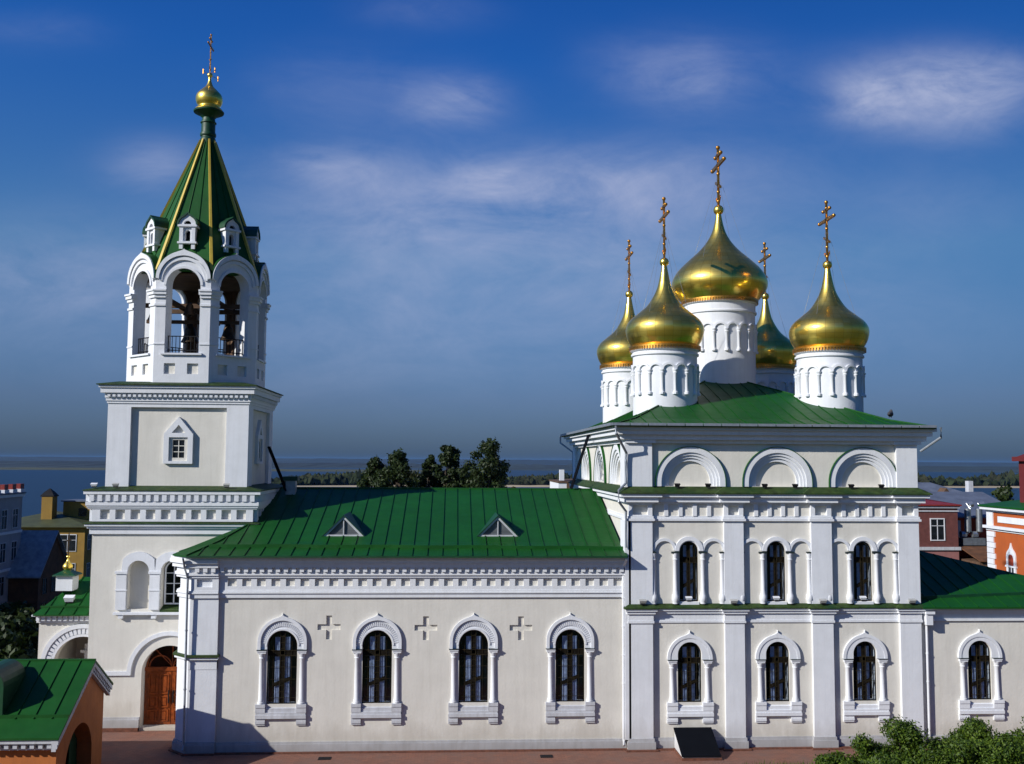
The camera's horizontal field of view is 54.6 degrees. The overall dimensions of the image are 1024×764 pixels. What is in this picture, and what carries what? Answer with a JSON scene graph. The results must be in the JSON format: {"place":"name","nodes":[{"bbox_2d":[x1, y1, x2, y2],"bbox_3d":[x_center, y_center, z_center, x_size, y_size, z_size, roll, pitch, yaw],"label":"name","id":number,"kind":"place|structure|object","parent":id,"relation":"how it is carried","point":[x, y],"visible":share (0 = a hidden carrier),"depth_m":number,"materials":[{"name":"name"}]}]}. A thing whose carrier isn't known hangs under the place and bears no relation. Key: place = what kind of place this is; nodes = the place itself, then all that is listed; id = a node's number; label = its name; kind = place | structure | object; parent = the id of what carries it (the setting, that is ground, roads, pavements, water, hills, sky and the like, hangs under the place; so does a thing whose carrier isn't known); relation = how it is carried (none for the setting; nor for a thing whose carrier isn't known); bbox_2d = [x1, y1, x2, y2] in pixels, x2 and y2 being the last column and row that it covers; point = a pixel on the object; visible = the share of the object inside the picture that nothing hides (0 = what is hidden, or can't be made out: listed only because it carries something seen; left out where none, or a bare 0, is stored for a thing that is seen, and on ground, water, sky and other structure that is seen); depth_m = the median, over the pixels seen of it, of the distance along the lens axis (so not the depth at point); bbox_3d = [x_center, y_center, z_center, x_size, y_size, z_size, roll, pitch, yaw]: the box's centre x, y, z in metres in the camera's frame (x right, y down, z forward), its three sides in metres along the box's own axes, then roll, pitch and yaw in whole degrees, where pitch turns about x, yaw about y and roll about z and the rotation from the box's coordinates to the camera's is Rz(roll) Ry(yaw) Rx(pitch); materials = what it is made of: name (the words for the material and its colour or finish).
{"place":"outdoors","nodes":[
{"label":"outdoors","id":0,"kind":"place"},
{"bbox_2d":[0,612,38,649],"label":"tree","id":1,"kind":"object","parent":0,"point":[28,628],"visible":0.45,"depth_m":76.15,"materials":[{"name":"green plant"}]},
{"bbox_2d":[0,467,509,471],"bbox_3d":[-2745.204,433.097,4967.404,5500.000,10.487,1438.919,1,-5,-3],"label":"meadow bank","id":2,"kind":"structure","parent":0,"point":[77,468],"depth_m":4872.54,"materials":[{"name":"green plant"}]},
{"bbox_2d":[0,461,1018,472],"bbox_3d":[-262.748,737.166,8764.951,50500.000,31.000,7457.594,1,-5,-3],"label":"bank","id":3,"kind":"structure","parent":0,"point":[532,467],"depth_m":6873.90,"materials":[{"name":"green plant"}]},
{"bbox_2d":[0,457,1018,465],"bbox_3d":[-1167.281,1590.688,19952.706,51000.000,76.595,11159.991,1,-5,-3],"label":"hills","id":4,"kind":"structure","parent":0,"point":[312,460],"depth_m":16718.22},
{"bbox_2d":[0,463,1019,516],"bbox_3d":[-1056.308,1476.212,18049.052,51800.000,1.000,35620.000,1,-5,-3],"label":"river","id":5,"kind":"structure","parent":0,"point":[67,484],"depth_m":2650.17,"materials":[{"name":"liquid"}]},
{"bbox_2d":[0,0,1023,462],"label":"sky","id":6,"kind":"structure","parent":0,"point":[446,199],"materials":[{"name":"blue"}]},
{"bbox_2d":[101,730,926,763],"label":"paving","id":7,"kind":"structure","parent":0,"point":[145,747],"depth_m":47.57,"materials":[{"name":"red brick"}]},
{"bbox_2d":[0,659,112,763],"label":"gate pavilion","id":8,"kind":"structure","parent":7,"relation":"on","point":[51,711],"depth_m":42.73,"materials":[{"name":"orange paint"}]},
{"bbox_2d":[68,733,76,763],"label":"door leaf","id":9,"kind":"structure","parent":8,"relation":"in","point":[72,749],"depth_m":44.42,"materials":[{"name":"green paint"}]},
{"bbox_2d":[31,533,90,658],"bbox_3d":[-23.599,13.620,56.018,4.920,10.200,5.422,1,-5,-3],"label":"side porch","id":10,"kind":"object","parent":7,"relation":"on","point":[63,629],"visible":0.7,"depth_m":53.84,"materials":[{"name":"beige paint"}]},
{"bbox_2d":[63,595,74,602],"bbox_3d":[-24.303,11.912,54.473,0.540,0.415,0.391,1,-5,-3],"label":"floodlight","id":11,"kind":"object","parent":10,"relation":"on","point":[69,598],"visible":1,"depth_m":54.34,"materials":[{"name":"white paint"}]},
{"bbox_2d":[82,34,283,731],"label":"bell tower","id":12,"kind":"structure","parent":7,"relation":"on","point":[189,430],"depth_m":53.57,"materials":[{"name":"beige paint"}]},
{"bbox_2d":[143,646,176,724],"bbox_3d":[-18.083,15.969,52.693,2.800,4.360,0.255,1,-5,-3],"label":"door","id":13,"kind":"structure","parent":12,"relation":"in","point":[160,681],"depth_m":52.58,"materials":[{"name":"brown wood"}]},
{"bbox_2d":[160,562,179,611],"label":"window","id":14,"kind":"structure","parent":12,"relation":"in","point":[167,607],"depth_m":52.87,"materials":[{"name":"white paint"}]},
{"bbox_2d":[163,417,193,463],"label":"window","id":15,"kind":"structure","parent":12,"relation":"in","point":[177,447],"depth_m":53.49,"materials":[{"name":"white paint"}]},
{"bbox_2d":[181,324,197,344],"bbox_3d":[-18.688,-2.770,57.602,1.040,1.215,1.040,1,-5,-3],"label":"bell","id":16,"kind":"object","parent":12,"relation":"hanging from","point":[190,330],"visible":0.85,"depth_m":57.35,"materials":[{"name":"brown metal"}]},
{"bbox_2d":[183,302,195,316],"bbox_3d":[-18.054,-4.062,55.530,0.720,0.856,0.720,1,-5,-3],"label":"bell","id":17,"kind":"object","parent":12,"relation":"hanging from","point":[189,311],"visible":1,"depth_m":55.35,"materials":[{"name":"brown metal"}]},
{"bbox_2d":[223,483,229,487],"bbox_3d":[-15.232,5.533,52.938,0.340,0.240,0.213,1,-5,-3],"label":"floodlight","id":18,"kind":"object","parent":12,"relation":"attached to","point":[226,485],"visible":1,"depth_m":52.87,"materials":[{"name":"white metal"}]},
{"bbox_2d":[221,324,235,341],"bbox_3d":[-16.480,-2.840,57.536,0.900,1.058,0.900,1,-5,-3],"label":"bell","id":19,"kind":"object","parent":12,"relation":"hanging from","point":[227,331],"visible":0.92,"depth_m":57.31,"materials":[{"name":"brown metal"}]},
{"bbox_2d":[254,420,263,463],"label":"window","id":20,"kind":"structure","parent":12,"relation":"in","point":[259,437],"depth_m":57.08,"materials":[{"name":"white paint"}]},
{"bbox_2d":[318,757,330,759],"bbox_3d":[-8.922,17.913,47.206,0.600,0.028,0.440,1,-5,-3],"label":"drain grate","id":21,"kind":"object","parent":7,"relation":"on","point":[324,758],"visible":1,"depth_m":47.15,"materials":[{"name":"black metal"}]},
{"bbox_2d":[540,755,552,757],"bbox_3d":[1.663,18.021,47.767,0.600,0.028,0.440,1,-5,-3],"label":"drain grate","id":22,"kind":"object","parent":7,"relation":"on","point":[546,756],"visible":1,"depth_m":47.69,"materials":[{"name":"black metal"}]},
{"bbox_2d":[673,727,721,760],"bbox_3d":[9.003,17.612,48.228,1.940,1.110,1.900,1,-5,-3],"label":"cellar hatch","id":23,"kind":"object","parent":7,"relation":"on","point":[695,743],"visible":1,"depth_m":48.12,"materials":[{"name":"black paint"}]},
{"bbox_2d":[813,753,834,763],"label":"shrub","id":24,"kind":"object","parent":7,"relation":"on","point":[822,759],"visible":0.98,"depth_m":40.51,"materials":[{"name":"green plant"}]},
{"bbox_2d":[817,731,901,763],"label":"shrub","id":25,"kind":"object","parent":7,"relation":"on","point":[864,747],"visible":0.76,"depth_m":40.69,"materials":[{"name":"green plant"}]},
{"bbox_2d":[874,713,930,763],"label":"shrub","id":26,"kind":"object","parent":7,"relation":"on","point":[905,736],"visible":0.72,"depth_m":40.71,"materials":[{"name":"green plant"}]},
{"bbox_2d":[863,748,953,763],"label":"shrub","id":27,"kind":"object","parent":7,"relation":"on","point":[937,758],"visible":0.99,"depth_m":38.45,"materials":[{"name":"green plant"}]},
{"bbox_2d":[913,736,965,763],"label":"shrub","id":28,"kind":"object","parent":7,"relation":"on","point":[929,745],"visible":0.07,"depth_m":40.38,"materials":[{"name":"green plant"}]},
{"bbox_2d":[928,723,979,749],"bbox_3d":[18.759,16.022,41.347,3.861,3.462,3.451,1,-5,-3],"label":"shrub","id":29,"kind":"object","parent":7,"relation":"on","point":[954,735],"visible":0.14,"depth_m":41.62,"materials":[{"name":"green plant"}]},
{"bbox_2d":[931,731,1023,763],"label":"shrub","id":30,"kind":"object","parent":7,"relation":"on","point":[997,751],"visible":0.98,"depth_m":38.18,"materials":[{"name":"green plant"}]},
{"bbox_2d":[943,715,1023,751],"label":"shrub","id":31,"kind":"object","parent":7,"relation":"on","point":[981,728],"visible":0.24,"depth_m":41.17,"materials":[{"name":"green plant"}]},
{"bbox_2d":[996,716,1023,763],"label":"shrub","id":32,"kind":"object","parent":7,"relation":"on","point":[1012,734],"visible":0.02,"depth_m":42.17,"materials":[{"name":"green plant"}]},
{"bbox_2d":[297,485,1019,487],"bbox_3d":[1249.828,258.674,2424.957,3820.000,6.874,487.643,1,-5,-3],"label":"island shore","id":33,"kind":"structure","parent":0,"point":[549,486],"depth_m":2236.75,"materials":[{"name":"green plant"}]},
{"bbox_2d":[744,759,812,763],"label":"grass","id":34,"kind":"structure","parent":0,"point":[783,763],"depth_m":46.32,"materials":[{"name":"green plant"}]},
{"bbox_3d":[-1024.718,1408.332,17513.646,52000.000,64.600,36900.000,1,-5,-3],"label":"ground","id":35,"kind":"structure","parent":0,"visible":0},
{"bbox_2d":[0,484,25,604],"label":"terrace house","id":36,"kind":"structure","parent":35,"relation":"on","point":[11,496],"depth_m":113.88,"materials":[{"name":"blue paint"}]},
{"bbox_2d":[0,575,4,596],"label":"window","id":37,"kind":"structure","parent":36,"relation":"in","point":[2,578],"depth_m":112.46,"materials":[{"name":"glass"}]},
{"bbox_2d":[0,542,5,563],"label":"window","id":38,"kind":"structure","parent":36,"relation":"in","point":[2,545],"depth_m":112.43,"materials":[{"name":"blue glass"}]},
{"bbox_2d":[0,509,7,529],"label":"window","id":39,"kind":"structure","parent":36,"relation":"in","point":[4,513],"depth_m":112.74,"materials":[{"name":"blue glass"}]},
{"bbox_2d":[10,540,16,560],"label":"window","id":40,"kind":"structure","parent":36,"relation":"in","point":[13,552],"depth_m":115.16,"materials":[{"name":"glass"}]},
{"bbox_2d":[12,508,18,528],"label":"window","id":41,"kind":"structure","parent":36,"relation":"in","point":[15,511],"depth_m":115.55,"materials":[{"name":"glass"}]},
{"bbox_2d":[0,630,37,658],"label":"tree","id":42,"kind":"object","parent":35,"relation":"on","point":[14,645],"visible":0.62,"depth_m":66.89,"materials":[{"name":"green plant"}]},
{"bbox_2d":[0,600,38,627],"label":"tree","id":43,"kind":"object","parent":35,"relation":"on","point":[16,609],"visible":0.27,"depth_m":87.34,"materials":[{"name":"green plant"}]},
{"bbox_2d":[6,530,69,610],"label":"plank house","id":44,"kind":"structure","parent":35,"relation":"on","point":[40,560],"depth_m":115.85,"materials":[{"name":"wood"}]},
{"bbox_2d":[42,577,47,594],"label":"window","id":45,"kind":"structure","parent":44,"relation":"in","point":[44,581],"depth_m":115.75,"materials":[{"name":"black glass"}]},
{"bbox_2d":[50,576,55,591],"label":"window","id":46,"kind":"structure","parent":44,"relation":"in","point":[53,578],"depth_m":118.32,"materials":[{"name":"black glass"}]},
{"bbox_2d":[21,488,91,579],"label":"yellow house","id":47,"kind":"structure","parent":35,"relation":"on","point":[72,517],"depth_m":158.29,"materials":[{"name":"paint"}]},
{"bbox_2d":[60,534,76,551],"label":"window","id":48,"kind":"structure","parent":47,"relation":"in","point":[72,544],"depth_m":156.67,"materials":[{"name":"white paint"}]},
{"bbox_2d":[86,562,89,576],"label":"window","id":49,"kind":"structure","parent":47,"relation":"in","point":[87,564],"depth_m":158.44,"materials":[{"name":"glass"}]},
{"bbox_2d":[87,534,90,549],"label":"window","id":50,"kind":"structure","parent":47,"relation":"in","point":[89,535],"depth_m":158.71,"materials":[{"name":"glass"}]},
{"bbox_2d":[355,456,384,486],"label":"tree","id":51,"kind":"object","parent":35,"relation":"on","point":[374,463],"visible":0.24,"depth_m":120.11,"materials":[{"name":"green plant"}]},
{"bbox_2d":[373,447,419,487],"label":"tree","id":52,"kind":"object","parent":35,"relation":"on","point":[397,471],"visible":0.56,"depth_m":118.11,"materials":[{"name":"green plant"}]},
{"bbox_2d":[407,472,426,487],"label":"tree","id":53,"kind":"object","parent":35,"relation":"on","point":[417,475],"visible":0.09,"depth_m":126.33,"materials":[{"name":"green plant"}]},
{"bbox_2d":[417,454,437,487],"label":"tree","id":54,"kind":"object","parent":35,"relation":"on","point":[430,481],"visible":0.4,"depth_m":122.53,"materials":[{"name":"green plant"}]},
{"bbox_2d":[432,444,460,487],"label":"tree","id":55,"kind":"object","parent":35,"relation":"on","point":[448,477],"visible":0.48,"depth_m":120.86,"materials":[{"name":"green plant"}]},
{"bbox_2d":[456,465,471,486],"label":"tree","id":56,"kind":"object","parent":35,"relation":"on","point":[462,472],"visible":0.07,"depth_m":132.82,"materials":[{"name":"green plant"}]},
{"bbox_2d":[457,437,510,487],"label":"tree","id":57,"kind":"object","parent":35,"relation":"on","point":[494,472],"visible":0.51,"depth_m":120.04,"materials":[{"name":"green plant"}]},
{"bbox_2d":[549,470,572,487],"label":"white house","id":58,"kind":"structure","parent":35,"relation":"on","point":[561,482],"depth_m":110.26,"materials":[{"name":"paint"}]},
{"bbox_2d":[168,146,1023,755],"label":"church","id":59,"kind":"structure","parent":35,"relation":"on","point":[372,620],"depth_m":49.92,"materials":[{"name":"beige paint"}]},
{"bbox_2d":[267,446,286,490],"bbox_3d":[-13.594,5.026,57.507,1.325,2.589,0.480,2,-5,-25],"label":"ladder","id":60,"kind":"object","parent":59,"relation":"on","point":[276,466],"visible":1,"depth_m":57.33,"materials":[{"name":"black metal"}]},
{"bbox_2d":[255,615,306,725],"bbox_3d":[-11.251,14.032,48.522,2.440,5.370,0.515,1,-5,-3],"label":"window","id":61,"kind":"structure","parent":59,"relation":"in","point":[281,623],"depth_m":48.50,"materials":[{"name":"white paint"}]},
{"bbox_2d":[321,512,364,536],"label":"attic window","id":62,"kind":"structure","parent":59,"relation":"in","point":[346,525],"depth_m":51.48,"materials":[{"name":"white paint"}]},
{"bbox_2d":[351,615,401,724],"bbox_3d":[-6.639,14.080,48.788,2.440,5.370,0.515,1,-5,-3],"label":"window","id":63,"kind":"structure","parent":59,"relation":"in","point":[377,676],"depth_m":48.77,"materials":[{"name":"white paint"}]},
{"bbox_2d":[448,614,497,723],"bbox_3d":[-1.907,14.131,49.061,2.440,5.370,0.515,1,-5,-3],"label":"window","id":64,"kind":"structure","parent":59,"relation":"in","point":[473,623],"depth_m":49.05,"materials":[{"name":"white paint"}]},
{"bbox_2d":[476,512,518,536],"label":"attic window","id":65,"kind":"structure","parent":59,"relation":"in","point":[496,526],"depth_m":51.94,"materials":[{"name":"white paint"}]},
{"bbox_2d":[545,613,594,722],"bbox_3d":[2.885,14.181,49.338,2.440,5.370,0.515,1,-5,-3],"label":"window","id":66,"kind":"structure","parent":59,"relation":"in","point":[572,622],"depth_m":49.32,"materials":[{"name":"white paint"}]},
{"bbox_2d":[570,434,589,488],"bbox_3d":[4.116,4.670,59.560,1.628,3.535,0.432,-2,-5,32],"label":"ladder","id":67,"kind":"object","parent":59,"relation":"on","point":[579,462],"visible":0.95,"depth_m":59.40,"materials":[{"name":"black metal"}]},
{"bbox_2d":[639,599,646,604],"bbox_3d":[6.505,10.940,49.344,0.360,0.257,0.231,1,-5,-3],"label":"floodlight","id":68,"kind":"object","parent":59,"relation":"attached to","point":[643,601],"visible":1,"depth_m":49.26,"materials":[{"name":"white metal"}]},
{"bbox_2d":[685,596,691,600],"bbox_3d":[8.873,10.889,49.808,0.340,0.240,0.213,1,-5,-3],"label":"floodlight","id":69,"kind":"object","parent":59,"relation":"attached to","point":[688,598],"visible":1,"depth_m":49.74,"materials":[{"name":"white paint"}]},
{"bbox_2d":[652,536,724,604],"bbox_3d":[8.842,9.484,49.992,3.870,3.390,0.640,1,-5,-3],"label":"window","id":70,"kind":"structure","parent":59,"relation":"in","point":[688,585],"depth_m":49.88,"materials":[{"name":"white paint"}]},
{"bbox_2d":[667,630,713,723],"bbox_3d":[8.868,14.701,49.546,2.340,4.540,0.515,1,-5,-3],"label":"window","id":71,"kind":"structure","parent":59,"relation":"in","point":[705,710],"depth_m":49.47,"materials":[{"name":"white paint"}]},
{"bbox_2d":[730,599,737,604],"bbox_3d":[11.097,10.989,49.609,0.360,0.257,0.231,1,-5,-3],"label":"floodlight","id":72,"kind":"object","parent":59,"relation":"attached to","point":[734,601],"visible":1,"depth_m":49.53,"materials":[{"name":"white metal"}]},
{"bbox_2d":[773,596,779,600],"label":"floodlight","id":73,"kind":"object","parent":59,"relation":"attached to","point":[776,598],"visible":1,"depth_m":50.00,"materials":[{"name":"white paint"}]},
{"bbox_2d":[741,536,812,604],"bbox_3d":[13.305,9.531,50.249,3.870,3.390,0.640,1,-5,-3],"label":"window","id":74,"kind":"structure","parent":59,"relation":"in","point":[775,590],"depth_m":50.15,"materials":[{"name":"white paint"}]},
{"bbox_2d":[755,630,801,722],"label":"window","id":75,"kind":"structure","parent":59,"relation":"in","point":[763,710],"depth_m":49.72,"materials":[{"name":"white paint"}]},
{"bbox_2d":[819,599,826,603],"bbox_3d":[15.639,11.037,49.871,0.360,0.257,0.231,1,-5,-3],"label":"floodlight","id":76,"kind":"object","parent":59,"relation":"attached to","point":[823,601],"visible":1,"depth_m":49.79,"materials":[{"name":"black metal"}]},
{"bbox_2d":[859,596,866,600],"bbox_3d":[17.808,10.984,50.323,0.340,0.240,0.213,1,-5,-3],"label":"floodlight","id":77,"kind":"object","parent":59,"relation":"attached to","point":[863,598],"visible":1,"depth_m":50.25,"materials":[{"name":"white paint"}]},
{"bbox_2d":[828,537,899,603],"bbox_3d":[17.777,9.579,50.507,3.870,3.390,0.640,1,-5,-3],"label":"window","id":78,"kind":"structure","parent":59,"relation":"in","point":[861,569],"depth_m":50.42,"materials":[{"name":"white paint"}]},
{"bbox_2d":[842,630,889,721],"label":"window","id":79,"kind":"structure","parent":59,"relation":"in","point":[850,709],"depth_m":49.99,"materials":[{"name":"white paint"}]},
{"bbox_2d":[887,409,892,417],"bbox_3d":[20.527,1.704,53.846,0.319,0.508,0.735,-3,-5,34],"label":"pigeon","id":80,"kind":"object","parent":59,"relation":"on","point":[890,413],"visible":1,"depth_m":53.76,"materials":[{"name":"grey"}]},
{"bbox_2d":[908,599,916,603],"bbox_3d":[20.232,11.085,50.136,0.360,0.257,0.231,1,-5,-3],"label":"floodlight","id":81,"kind":"object","parent":59,"relation":"attached to","point":[912,601],"visible":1,"depth_m":50.05,"materials":[{"name":"black metal"}]},
{"bbox_2d":[957,629,1004,720],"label":"window","id":82,"kind":"structure","parent":59,"relation":"in","point":[966,708],"depth_m":50.38,"materials":[{"name":"white paint"}]},
{"bbox_2d":[271,465,1018,485],"bbox_3d":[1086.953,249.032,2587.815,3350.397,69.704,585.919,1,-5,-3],"label":"riverside wood","id":83,"kind":"object","parent":35,"relation":"on","point":[1010,477],"visible":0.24,"depth_m":2336.84,"materials":[{"name":"green plant"}]},
{"bbox_2d":[918,499,961,559],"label":"brick house","id":84,"kind":"structure","parent":35,"relation":"on","point":[938,529],"depth_m":112.01,"materials":[{"name":"red brick"}]},
{"bbox_2d":[930,518,944,540],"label":"window","id":85,"kind":"structure","parent":84,"relation":"in","point":[937,525],"depth_m":112.00,"materials":[{"name":"white paint"}]},
{"bbox_2d":[918,481,972,491],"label":"grey roofed house","id":86,"kind":"structure","parent":35,"relation":"on","point":[928,487],"depth_m":149.83,"materials":[{"name":"white paint"}]},
{"bbox_2d":[925,492,1000,565],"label":"red shed","id":87,"kind":"structure","parent":35,"relation":"on","point":[975,554],"depth_m":114.48,"materials":[{"name":"paint"}]},
{"bbox_2d":[958,501,985,544],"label":"steel ducts","id":88,"kind":"object","parent":87,"relation":"on","point":[973,539],"visible":0.94,"depth_m":113.06,"materials":[{"name":"silver metal"}]},
{"bbox_2d":[978,454,1023,574],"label":"orange house","id":89,"kind":"structure","parent":35,"relation":"on","point":[1004,526],"depth_m":88.71,"materials":[{"name":"paint"}]},
{"bbox_2d":[1008,555,1013,572],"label":"window","id":90,"kind":"structure","parent":89,"relation":"in","point":[1010,559],"depth_m":88.04,"materials":[{"name":"white glass"}]},
{"bbox_2d":[991,484,1014,501],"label":"tree","id":91,"kind":"object","parent":35,"relation":"on","point":[1002,493],"visible":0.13,"depth_m":141.14,"materials":[{"name":"green plant"}]}
]}

